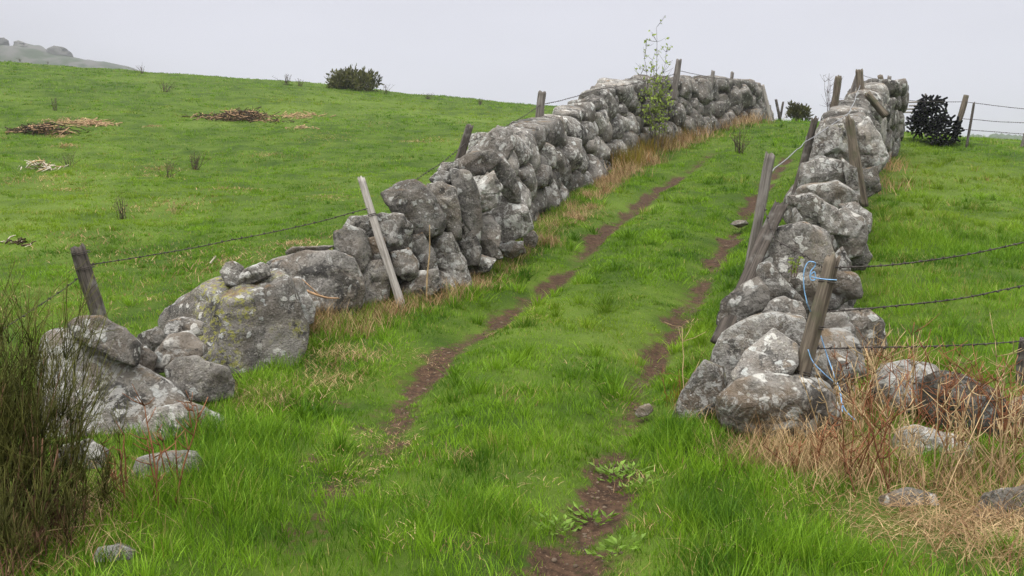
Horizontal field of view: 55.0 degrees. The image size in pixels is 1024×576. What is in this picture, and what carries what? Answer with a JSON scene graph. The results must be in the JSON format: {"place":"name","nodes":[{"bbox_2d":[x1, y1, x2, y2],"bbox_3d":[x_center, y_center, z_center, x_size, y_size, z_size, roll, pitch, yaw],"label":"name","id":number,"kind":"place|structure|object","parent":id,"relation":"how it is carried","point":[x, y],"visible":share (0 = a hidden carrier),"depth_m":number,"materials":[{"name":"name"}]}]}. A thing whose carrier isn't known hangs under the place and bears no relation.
{"place":"outdoors","nodes":[
{"label":"outdoors","id":0,"kind":"place"},
{"bbox_2d":[0,44,139,70],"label":"rocky hill","id":1,"kind":"structure","parent":0,"point":[35,54],"depth_m":378.12,"materials":[{"name":"stone"}]},
{"bbox_2d":[46,46,72,56],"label":"rock outcrop","id":2,"kind":"object","parent":1,"relation":"on","point":[58,50],"visible":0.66,"depth_m":384.38,"materials":[{"name":"stone"}]},
{"bbox_2d":[0,61,1023,575],"bbox_3d":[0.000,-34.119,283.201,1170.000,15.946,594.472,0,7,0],"label":"ground","id":3,"kind":"structure","parent":0,"point":[542,551],"depth_m":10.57,"materials":[{"name":"plant"}]},
{"bbox_2d":[0,235,35,246],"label":"brush heap","id":4,"kind":"object","parent":3,"relation":"on","point":[18,241],"visible":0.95,"depth_m":13.40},
{"bbox_2d":[18,157,67,171],"bbox_3d":[-10.891,-2.821,22.805,0.874,0.460,1.010,7,10,42],"label":"brush heap","id":5,"kind":"object","parent":3,"relation":"on","point":[44,166],"visible":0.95,"depth_m":22.71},
{"bbox_2d":[3,121,88,135],"bbox_3d":[-13.768,-4.670,29.108,2.798,0.560,1.683,0,7,0],"label":"brush heap","id":6,"kind":"object","parent":3,"relation":"on","point":[41,128],"visible":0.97,"depth_m":29.01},
{"bbox_2d":[0,441,107,575],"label":"broom bush","id":7,"kind":"object","parent":3,"relation":"on","point":[10,534],"visible":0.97,"depth_m":4.13,"materials":[{"name":"plant"}]},
{"bbox_2d":[0,254,121,555],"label":"broom bush","id":8,"kind":"object","parent":3,"relation":"on","point":[20,421],"visible":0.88,"depth_m":4.32,"materials":[{"name":"plant"}]},
{"bbox_2d":[2,401,133,546],"bbox_3d":[-2.054,0.836,4.582,0.558,0.631,0.720,-3,8,-24],"label":"broom bush","id":9,"kind":"object","parent":3,"relation":"on","point":[103,491],"visible":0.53,"depth_m":4.48,"materials":[{"name":"plant"}]},
{"bbox_2d":[53,438,108,468],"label":"boulder","id":10,"kind":"object","parent":3,"relation":"on","point":[92,446],"visible":0.18,"depth_m":5.36,"materials":[{"name":"stone"}]},
{"bbox_2d":[43,116,122,127],"bbox_3d":[-13.667,-5.202,30.999,2.565,0.482,1.479,0,7,0],"label":"brush heap","id":11,"kind":"object","parent":3,"relation":"on","point":[85,121],"visible":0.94,"depth_m":30.99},
{"bbox_2d":[70,243,107,318],"bbox_3d":[-3.672,0.049,8.624,0.163,0.902,0.177,-14,7,6],"label":"fence post","id":12,"kind":"object","parent":3,"relation":"on","point":[84,270],"visible":0.81,"depth_m":8.56,"materials":[{"name":"grey wood"}]},
{"bbox_2d":[90,208,367,264],"bbox_3d":[-2.572,-0.491,9.119,2.565,0.452,0.038,-3,8,-25],"label":"barbed wire","id":13,"kind":"object","parent":12,"relation":"attached to","point":[199,246],"visible":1,"depth_m":9.09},
{"bbox_2d":[37,327,188,437],"bbox_3d":[-2.585,0.756,6.458,1.244,1.027,1.113,0,7,0],"label":"boulder","id":14,"kind":"object","parent":3,"relation":"on","point":[149,385],"visible":0.27,"depth_m":6.12,"materials":[{"name":"stone"}]},
{"bbox_2d":[68,315,142,365],"bbox_3d":[-2.580,0.332,6.266,0.511,0.354,0.490,0,7,0],"label":"boulder","id":15,"kind":"object","parent":14,"relation":"on","point":[127,346],"visible":0.75,"depth_m":6.08,"materials":[{"name":"stone"}]},
{"bbox_2d":[139,346,157,370],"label":"stone","id":16,"kind":"object","parent":14,"relation":"on","point":[148,358],"visible":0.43,"depth_m":6.42,"materials":[{"name":"stone"}]},
{"bbox_2d":[154,330,207,372],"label":"boulder","id":17,"kind":"object","parent":14,"relation":"on","point":[170,348],"visible":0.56,"depth_m":6.55,"materials":[{"name":"stone"}]},
{"bbox_2d":[163,316,204,336],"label":"boulder","id":18,"kind":"object","parent":17,"relation":"on","point":[182,323],"visible":0.67,"depth_m":6.97,"materials":[{"name":"stone"}]},
{"bbox_2d":[94,542,136,561],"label":"stone","id":19,"kind":"object","parent":3,"relation":"on","point":[119,548],"visible":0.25,"depth_m":4.22,"materials":[{"name":"stone"}]},
{"bbox_2d":[102,421,128,499],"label":"red stem plant","id":20,"kind":"object","parent":3,"relation":"on","point":[116,477],"visible":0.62,"depth_m":4.76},
{"bbox_2d":[112,384,176,513],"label":"red stem plant","id":21,"kind":"object","parent":3,"relation":"on","point":[151,447],"visible":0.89,"depth_m":4.64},
{"bbox_2d":[137,326,165,351],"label":"boulder","id":22,"kind":"object","parent":3,"relation":"on","point":[152,339],"visible":0.34,"depth_m":7.08,"materials":[{"name":"stone"}]},
{"bbox_2d":[130,450,201,479],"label":"boulder","id":23,"kind":"object","parent":3,"relation":"on","point":[171,454],"visible":0.34,"depth_m":5.12,"materials":[{"name":"stone"}]},
{"bbox_2d":[149,425,185,483],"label":"red stem plant","id":24,"kind":"object","parent":3,"relation":"on","point":[176,457],"visible":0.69,"depth_m":4.94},
{"bbox_2d":[130,397,207,507],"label":"red stem plant","id":25,"kind":"object","parent":3,"relation":"on","point":[150,464],"visible":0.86,"depth_m":4.68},
{"bbox_2d":[133,401,223,439],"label":"boulder","id":26,"kind":"object","parent":3,"relation":"on","point":[179,407],"visible":0.27,"depth_m":5.89,"materials":[{"name":"stone"}]},
{"bbox_2d":[179,390,206,442],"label":"red stem plant","id":27,"kind":"object","parent":3,"relation":"on","point":[188,408],"visible":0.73,"depth_m":5.64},
{"bbox_2d":[164,355,234,403],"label":"boulder","id":28,"kind":"object","parent":3,"relation":"on","point":[201,378],"visible":0.81,"depth_m":6.35,"materials":[{"name":"stone"}]},
{"bbox_2d":[158,268,308,373],"bbox_3d":[-2.229,0.391,7.835,1.200,1.080,1.151,-2,8,-12],"label":"boulder","id":29,"kind":"object","parent":3,"relation":"on","point":[247,325],"visible":0.56,"depth_m":7.48,"materials":[{"name":"stone"}]},
{"bbox_2d":[220,261,243,286],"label":"stone","id":30,"kind":"object","parent":29,"relation":"on","point":[230,272],"visible":0.81,"depth_m":7.57,"materials":[{"name":"stone"}]},
{"bbox_2d":[237,262,270,283],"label":"stone","id":31,"kind":"object","parent":29,"relation":"on","point":[257,272],"visible":0.96,"depth_m":7.54,"materials":[{"name":"stone"}]},
{"bbox_2d":[292,277,315,323],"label":"boulder","id":32,"kind":"object","parent":29,"relation":"on","point":[307,305],"visible":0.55,"depth_m":8.19,"materials":[{"name":"stone"}]},
{"bbox_2d":[180,106,308,123],"bbox_3d":[-9.361,-5.964,34.178,4.394,0.794,2.973,-3,8,-23],"label":"brush heap","id":33,"kind":"object","parent":3,"relation":"on","point":[240,115],"visible":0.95,"depth_m":33.93,"materials":[{"name":"wood"}]},
{"bbox_2d":[279,110,335,118],"bbox_3d":[-7.713,-6.266,35.711,2.265,0.455,1.399,-5,9,-33],"label":"brush heap","id":34,"kind":"object","parent":3,"relation":"on","point":[309,114],"visible":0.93,"depth_m":35.65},
{"bbox_2d":[266,249,366,318],"bbox_3d":[-1.832,-0.007,9.214,0.983,0.748,1.002,0,7,0],"label":"boulder","id":35,"kind":"object","parent":3,"relation":"on","point":[333,273],"visible":0.68,"depth_m":8.85,"materials":[{"name":"stone"}]},
{"bbox_2d":[325,63,384,91],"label":"bush","id":36,"kind":"object","parent":3,"relation":"on","point":[356,79],"visible":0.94,"depth_m":45.37,"materials":[{"name":"green plant"}]},
{"bbox_2d":[357,176,406,308],"bbox_3d":[-1.275,-0.417,9.670,0.067,1.445,0.118,-19,-2,31],"label":"fence post","id":37,"kind":"object","parent":3,"relation":"on","point":[386,258],"visible":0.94,"depth_m":9.64,"materials":[{"name":"grey wood"}]},
{"bbox_2d":[0,60,1023,575],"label":"pasture grass","id":38,"kind":"structure","parent":3,"relation":"on","point":[902,230],"depth_m":14.64,"materials":[{"name":"plant"}]},
{"bbox_2d":[0,108,1023,575],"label":"dry grass","id":39,"kind":"structure","parent":3,"relation":"on","point":[832,458],"depth_m":5.45,"materials":[{"name":"plant"}]},
{"bbox_2d":[285,74,774,305],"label":"dry stone wall","id":40,"kind":"structure","parent":3,"relation":"on","point":[483,202],"depth_m":12.00,"materials":[{"name":"stone"}]},
{"bbox_2d":[455,124,473,160],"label":"fence post","id":41,"kind":"object","parent":40,"relation":"on","point":[461,152],"visible":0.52,"depth_m":13.42,"materials":[{"name":"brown wood"}]},
{"bbox_2d":[535,90,545,117],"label":"fence post","id":42,"kind":"object","parent":40,"relation":"on","point":[541,97],"visible":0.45,"depth_m":17.68,"materials":[{"name":"grey wood"}]},
{"bbox_2d":[670,59,681,100],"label":"fence post","id":43,"kind":"object","parent":40,"relation":"on","point":[676,77],"visible":0.95,"depth_m":24.67,"materials":[{"name":"grey wood"}]},
{"bbox_2d":[527,511,580,540],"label":"leafy weed","id":44,"kind":"object","parent":3,"relation":"on","point":[562,525],"visible":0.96,"depth_m":4.67,"materials":[{"name":"green plant"}]},
{"bbox_2d":[567,501,619,529],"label":"leafy weed","id":45,"kind":"object","parent":3,"relation":"on","point":[595,514],"visible":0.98,"depth_m":4.89,"materials":[{"name":"green plant"}]},
{"bbox_2d":[589,459,635,482],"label":"leafy weed","id":46,"kind":"object","parent":3,"relation":"on","point":[600,468],"visible":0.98,"depth_m":5.51,"materials":[{"name":"green plant"}]},
{"bbox_2d":[585,530,647,561],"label":"leafy weed","id":47,"kind":"object","parent":3,"relation":"on","point":[611,540],"visible":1,"depth_m":4.38,"materials":[{"name":"green plant"}]},
{"bbox_2d":[609,461,654,478],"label":"leafy weed","id":48,"kind":"object","parent":3,"relation":"on","point":[633,463],"visible":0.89,"depth_m":5.52,"materials":[{"name":"green plant"}]},
{"bbox_2d":[616,472,660,495],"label":"leafy weed","id":49,"kind":"object","parent":3,"relation":"on","point":[634,484],"visible":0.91,"depth_m":5.27,"materials":[{"name":"green plant"}]},
{"bbox_2d":[635,403,652,417],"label":"stone","id":50,"kind":"object","parent":3,"relation":"on","point":[647,408],"visible":0.98,"depth_m":6.48,"materials":[{"name":"stone"}]},
{"bbox_2d":[635,17,677,153],"bbox_3d":[3.334,-4.745,23.179,1.170,3.267,0.747,0,7,0],"label":"sapling","id":51,"kind":"object","parent":3,"relation":"on","point":[659,107],"visible":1,"depth_m":23.15,"materials":[{"name":"green plant"}]},
{"bbox_2d":[607,117,714,410],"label":"ochre undergrowth","id":52,"kind":"object","parent":3,"relation":"on","point":[629,156],"visible":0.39,"depth_m":21.38,"materials":[{"name":"plant"}]},
{"bbox_2d":[730,126,752,153],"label":"twiggy shrub","id":53,"kind":"object","parent":3,"relation":"on","point":[738,151],"visible":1,"depth_m":23.03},
{"bbox_2d":[739,428,788,460],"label":"dead weed","id":54,"kind":"object","parent":3,"relation":"on","point":[777,446],"visible":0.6,"depth_m":5.68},
{"bbox_2d":[761,84,771,120],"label":"fence post","id":55,"kind":"object","parent":3,"relation":"on","point":[766,102],"visible":0.81,"depth_m":32.44,"materials":[{"name":"grey wood"}]},
{"bbox_2d":[715,372,842,438],"bbox_3d":[1.718,0.756,6.289,0.827,0.544,0.831,1,8,11],"label":"boulder","id":56,"kind":"object","parent":3,"relation":"on","point":[761,394],"visible":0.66,"depth_m":5.95,"materials":[{"name":"stone"}]},
{"bbox_2d":[731,328,798,380],"bbox_3d":[1.605,0.452,6.261,0.484,0.378,0.451,0,7,0],"label":"boulder","id":57,"kind":"object","parent":56,"relation":"on","point":[773,350],"visible":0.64,"depth_m":6.13,"materials":[{"name":"stone"}]},
{"bbox_2d":[672,78,908,419],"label":"dry stone wall","id":58,"kind":"structure","parent":3,"relation":"on","point":[828,214],"depth_m":7.64,"materials":[{"name":"stone"}]},
{"bbox_2d":[710,200,788,343],"bbox_3d":[1.807,-0.133,7.391,0.146,1.284,0.066,10,-24,45],"label":"fence post","id":59,"kind":"object","parent":58,"relation":"on","point":[764,240],"visible":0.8,"depth_m":7.42,"materials":[{"name":"grey wood"}]},
{"bbox_2d":[744,151,774,266],"bbox_3d":[2.148,-0.587,8.615,0.081,1.219,0.122,7,7,-9],"label":"fence post","id":60,"kind":"object","parent":58,"relation":"on","point":[765,180],"visible":0.66,"depth_m":8.55,"materials":[{"name":"grey wood"}]},
{"bbox_2d":[788,116,818,206],"bbox_3d":[3.633,-1.571,12.220,0.114,1.138,0.135,15,8,18],"label":"fence post","id":61,"kind":"object","parent":58,"relation":"on","point":[806,152],"visible":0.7,"depth_m":12.18,"materials":[{"name":"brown wood"}]},
{"bbox_2d":[830,75,841,106],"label":"fence post","id":62,"kind":"object","parent":58,"relation":"on","point":[838,79],"visible":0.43,"depth_m":16.87,"materials":[{"name":"brown wood"}]},
{"bbox_2d":[845,115,868,206],"bbox_3d":[4.116,-1.530,11.812,0.185,1.123,0.211,-7,8,25],"label":"fence post","id":63,"kind":"object","parent":58,"relation":"on","point":[854,155],"visible":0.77,"depth_m":11.74,"materials":[{"name":"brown wood"}]},
{"bbox_2d":[855,69,864,90],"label":"fence post","id":64,"kind":"object","parent":58,"relation":"on","point":[859,78],"visible":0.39,"depth_m":18.58,"materials":[{"name":"brown wood"}]},
{"bbox_2d":[864,91,889,117],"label":"fence post","id":65,"kind":"object","parent":58,"relation":"on","point":[881,110],"visible":1,"depth_m":17.89,"materials":[{"name":"brown wood"}]},
{"bbox_2d":[781,439,806,478],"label":"dead weed","id":66,"kind":"object","parent":3,"relation":"on","point":[792,460],"visible":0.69,"depth_m":5.36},
{"bbox_2d":[785,100,813,121],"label":"bush","id":67,"kind":"object","parent":3,"relation":"on","point":[796,111],"visible":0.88,"depth_m":33.40,"materials":[{"name":"green plant"}]},
{"bbox_2d":[763,413,844,473],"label":"dead weed","id":68,"kind":"object","parent":3,"relation":"on","point":[818,450],"visible":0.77,"depth_m":5.45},
{"bbox_2d":[793,253,840,377],"bbox_3d":[1.858,0.373,6.143,0.128,1.208,0.143,14,2,2],"label":"fence post","id":69,"kind":"object","parent":3,"relation":"on","point":[814,326],"visible":0.75,"depth_m":6.09,"materials":[{"name":"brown wood"}]},
{"bbox_2d":[762,204,822,267],"bbox_3d":[2.060,-0.366,6.892,0.205,0.378,1.458,0,7,-3],"label":"barbed wire","id":70,"kind":"object","parent":69,"relation":"attached to","point":[794,250],"visible":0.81,"depth_m":7.25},
{"bbox_2d":[803,261,854,419],"bbox_3d":[1.893,0.318,6.063,0.305,0.989,0.405,-3,8,-24],"label":"twine","id":71,"kind":"object","parent":69,"relation":"attached to","point":[821,336],"visible":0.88,"depth_m":6.00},
{"bbox_2d":[817,340,1023,349],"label":"barbed wire","id":72,"kind":"object","parent":69,"relation":"attached to","point":[934,346],"visible":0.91,"depth_m":6.39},
{"bbox_2d":[827,285,1023,312],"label":"barbed wire","id":73,"kind":"object","parent":69,"relation":"attached to","point":[913,304],"visible":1,"depth_m":6.35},
{"bbox_2d":[835,242,1023,269],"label":"barbed wire","id":74,"kind":"object","parent":69,"relation":"attached to","point":[920,261],"visible":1,"depth_m":6.32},
{"bbox_2d":[799,363,854,450],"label":"dead weed","id":75,"kind":"object","parent":3,"relation":"on","point":[838,392],"visible":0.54,"depth_m":5.86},
{"bbox_2d":[828,345,859,394],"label":"dead weed","id":76,"kind":"object","parent":3,"relation":"on","point":[840,364],"visible":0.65,"depth_m":6.82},
{"bbox_2d":[813,339,901,435],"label":"dead weed","id":77,"kind":"object","parent":3,"relation":"on","point":[861,404],"visible":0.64,"depth_m":6.13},
{"bbox_2d":[824,390,897,495],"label":"dead weed","id":78,"kind":"object","parent":3,"relation":"on","point":[879,458],"visible":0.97,"depth_m":5.11,"materials":[{"name":"plant"}]},
{"bbox_2d":[841,308,887,357],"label":"boulder","id":79,"kind":"object","parent":3,"relation":"on","point":[865,321],"visible":0.38,"depth_m":7.85,"materials":[{"name":"stone"}]},
{"bbox_2d":[850,328,888,418],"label":"dead weed","id":80,"kind":"object","parent":3,"relation":"on","point":[863,383],"visible":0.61,"depth_m":6.41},
{"bbox_2d":[828,371,915,486],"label":"dead weed","id":81,"kind":"object","parent":3,"relation":"on","point":[870,431],"visible":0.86,"depth_m":5.24,"materials":[{"name":"plant"}]},
{"bbox_2d":[830,323,923,375],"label":"dead weed","id":82,"kind":"object","parent":3,"relation":"on","point":[882,344],"visible":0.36,"depth_m":7.42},
{"bbox_2d":[827,345,927,454],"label":"dead weed","id":83,"kind":"object","parent":3,"relation":"on","point":[877,385],"visible":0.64,"depth_m":5.63,"materials":[{"name":"plant"}]},
{"bbox_2d":[832,365,953,482],"bbox_3d":[2.143,0.744,5.418,0.576,0.634,0.481,-4,8,-26],"label":"dead weed","id":84,"kind":"object","parent":3,"relation":"on","point":[911,443],"visible":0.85,"depth_m":5.32,"materials":[{"name":"plant"}]},
{"bbox_2d":[869,359,938,414],"bbox_3d":[2.715,0.689,6.748,0.560,0.434,0.443,0,7,0],"label":"boulder","id":85,"kind":"object","parent":3,"relation":"on","point":[883,372],"visible":0.37,"depth_m":6.62,"materials":[{"name":"stone"}]},
{"bbox_2d":[878,487,938,506],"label":"boulder","id":86,"kind":"object","parent":3,"relation":"on","point":[881,498],"visible":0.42,"depth_m":4.99,"materials":[{"name":"stone"}]},
{"bbox_2d":[864,322,970,432],"bbox_3d":[2.592,0.599,6.027,0.585,0.693,0.800,-4,8,-29],"label":"dead weed","id":87,"kind":"object","parent":3,"relation":"on","point":[918,401],"visible":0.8,"depth_m":6.13,"materials":[{"name":"plant"}]},
{"bbox_2d":[905,111,933,138],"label":"bush","id":88,"kind":"object","parent":3,"relation":"on","point":[911,128],"visible":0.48,"depth_m":25.78,"materials":[{"name":"black plant"}]},
{"bbox_2d":[864,331,989,423],"bbox_3d":[2.657,0.594,6.309,0.803,0.643,0.388,1,8,10],"label":"dead weed","id":89,"kind":"object","parent":3,"relation":"on","point":[914,351],"visible":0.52,"depth_m":6.36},
{"bbox_2d":[872,366,985,490],"bbox_3d":[2.255,0.736,5.288,0.284,0.715,0.623,-6,9,-37],"label":"dead weed","id":90,"kind":"object","parent":3,"relation":"on","point":[950,443],"visible":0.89,"depth_m":5.21,"materials":[{"name":"plant"}]},
{"bbox_2d":[911,94,948,130],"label":"bush","id":91,"kind":"object","parent":3,"relation":"on","point":[931,109],"visible":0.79,"depth_m":25.26,"materials":[{"name":"black plant"}]},
{"bbox_2d":[892,424,972,454],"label":"boulder","id":92,"kind":"object","parent":3,"relation":"on","point":[922,431],"visible":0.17,"depth_m":5.78,"materials":[{"name":"stone"}]},
{"bbox_2d":[924,115,964,146],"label":"bush","id":93,"kind":"object","parent":3,"relation":"on","point":[940,126],"visible":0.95,"depth_m":24.73,"materials":[{"name":"black plant"}]},
{"bbox_2d":[872,347,1017,431],"bbox_3d":[2.631,0.668,5.908,0.640,0.645,0.686,-2,8,-12],"label":"dead weed","id":94,"kind":"object","parent":3,"relation":"on","point":[942,412],"visible":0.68,"depth_m":5.84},
{"bbox_2d":[896,337,1006,456],"bbox_3d":[2.571,0.673,5.617,0.346,0.712,0.696,-4,9,-30],"label":"dead weed","id":95,"kind":"object","parent":3,"relation":"on","point":[952,403],"visible":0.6,"depth_m":5.70,"materials":[{"name":"plant"}]},
{"bbox_2d":[914,314,989,434],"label":"dead weed","id":96,"kind":"object","parent":3,"relation":"on","point":[955,374],"visible":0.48,"depth_m":6.17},
{"bbox_2d":[904,373,1003,513],"bbox_3d":[2.254,0.797,4.959,0.803,0.653,0.134,-4,9,-31],"label":"dry stalk","id":97,"kind":"object","parent":3,"relation":"on","point":[918,453],"visible":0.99,"depth_m":4.95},
{"bbox_2d":[951,95,968,145],"bbox_3d":[11.324,-4.176,24.964,0.160,1.461,0.155,10,8,-27],"label":"fence post","id":98,"kind":"object","parent":3,"relation":"on","point":[963,106],"visible":0.62,"depth_m":24.87,"materials":[{"name":"brown wood"}]},
{"bbox_2d":[917,370,1008,436],"bbox_3d":[2.920,0.771,6.372,0.621,0.512,0.500,0,7,0],"label":"boulder","id":99,"kind":"object","parent":3,"relation":"on","point":[930,378],"visible":0.39,"depth_m":6.18,"materials":[{"name":"stone"}]},
{"bbox_2d":[922,369,1023,485],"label":"dead weed","id":100,"kind":"object","parent":3,"relation":"on","point":[1017,416],"visible":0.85,"depth_m":5.20,"materials":[{"name":"plant"}]},
{"bbox_2d":[931,365,1023,489],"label":"dead weed","id":101,"kind":"object","parent":3,"relation":"on","point":[1009,451],"visible":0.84,"depth_m":5.17,"materials":[{"name":"plant"}]},
{"bbox_2d":[948,374,1011,482],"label":"dead weed","id":102,"kind":"object","parent":3,"relation":"on","point":[973,447],"visible":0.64,"depth_m":5.33,"materials":[{"name":"plant"}]},
{"bbox_2d":[936,336,1023,451],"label":"dead weed","id":103,"kind":"object","parent":3,"relation":"on","point":[982,390],"visible":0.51,"depth_m":5.74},
{"bbox_2d":[972,344,1023,454],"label":"dead weed","id":104,"kind":"object","parent":3,"relation":"on","point":[991,423],"visible":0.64,"depth_m":5.75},
{"bbox_2d":[973,484,1023,517],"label":"boulder","id":105,"kind":"object","parent":3,"relation":"on","point":[1001,493],"visible":0.45,"depth_m":4.88,"materials":[{"name":"stone"}]},
{"bbox_2d":[980,359,1023,453],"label":"dead weed","id":106,"kind":"object","parent":3,"relation":"on","point":[1006,413],"visible":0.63,"depth_m":5.59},
{"bbox_2d":[986,315,1023,438],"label":"dead weed","id":107,"kind":"object","parent":3,"relation":"on","point":[998,370],"visible":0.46,"depth_m":6.14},
{"bbox_2d":[998,377,1023,477],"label":"dead weed","id":108,"kind":"object","parent":3,"relation":"on","point":[1012,419],"visible":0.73,"depth_m":5.25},
{"bbox_2d":[1015,337,1023,385],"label":"fence post","id":109,"kind":"object","parent":3,"relation":"on","point":[1020,355],"visible":0.59,"depth_m":7.21,"materials":[{"name":"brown wood"}]},
{"bbox_2d":[0,0,1023,136],"label":"sky","id":110,"kind":"structure","parent":0,"point":[509,51],"materials":[{"name":"white"}]},
{"bbox_2d":[315,156,790,567],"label":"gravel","id":111,"kind":"structure","parent":0,"point":[554,560],"depth_m":5.99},
{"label":"distant hill","id":112,"kind":"structure","parent":0,"visible":0},
{"bbox_2d":[970,133,1022,139],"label":"distant wood","id":113,"kind":"object","parent":112,"relation":"on","point":[1007,136],"visible":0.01,"depth_m":477.67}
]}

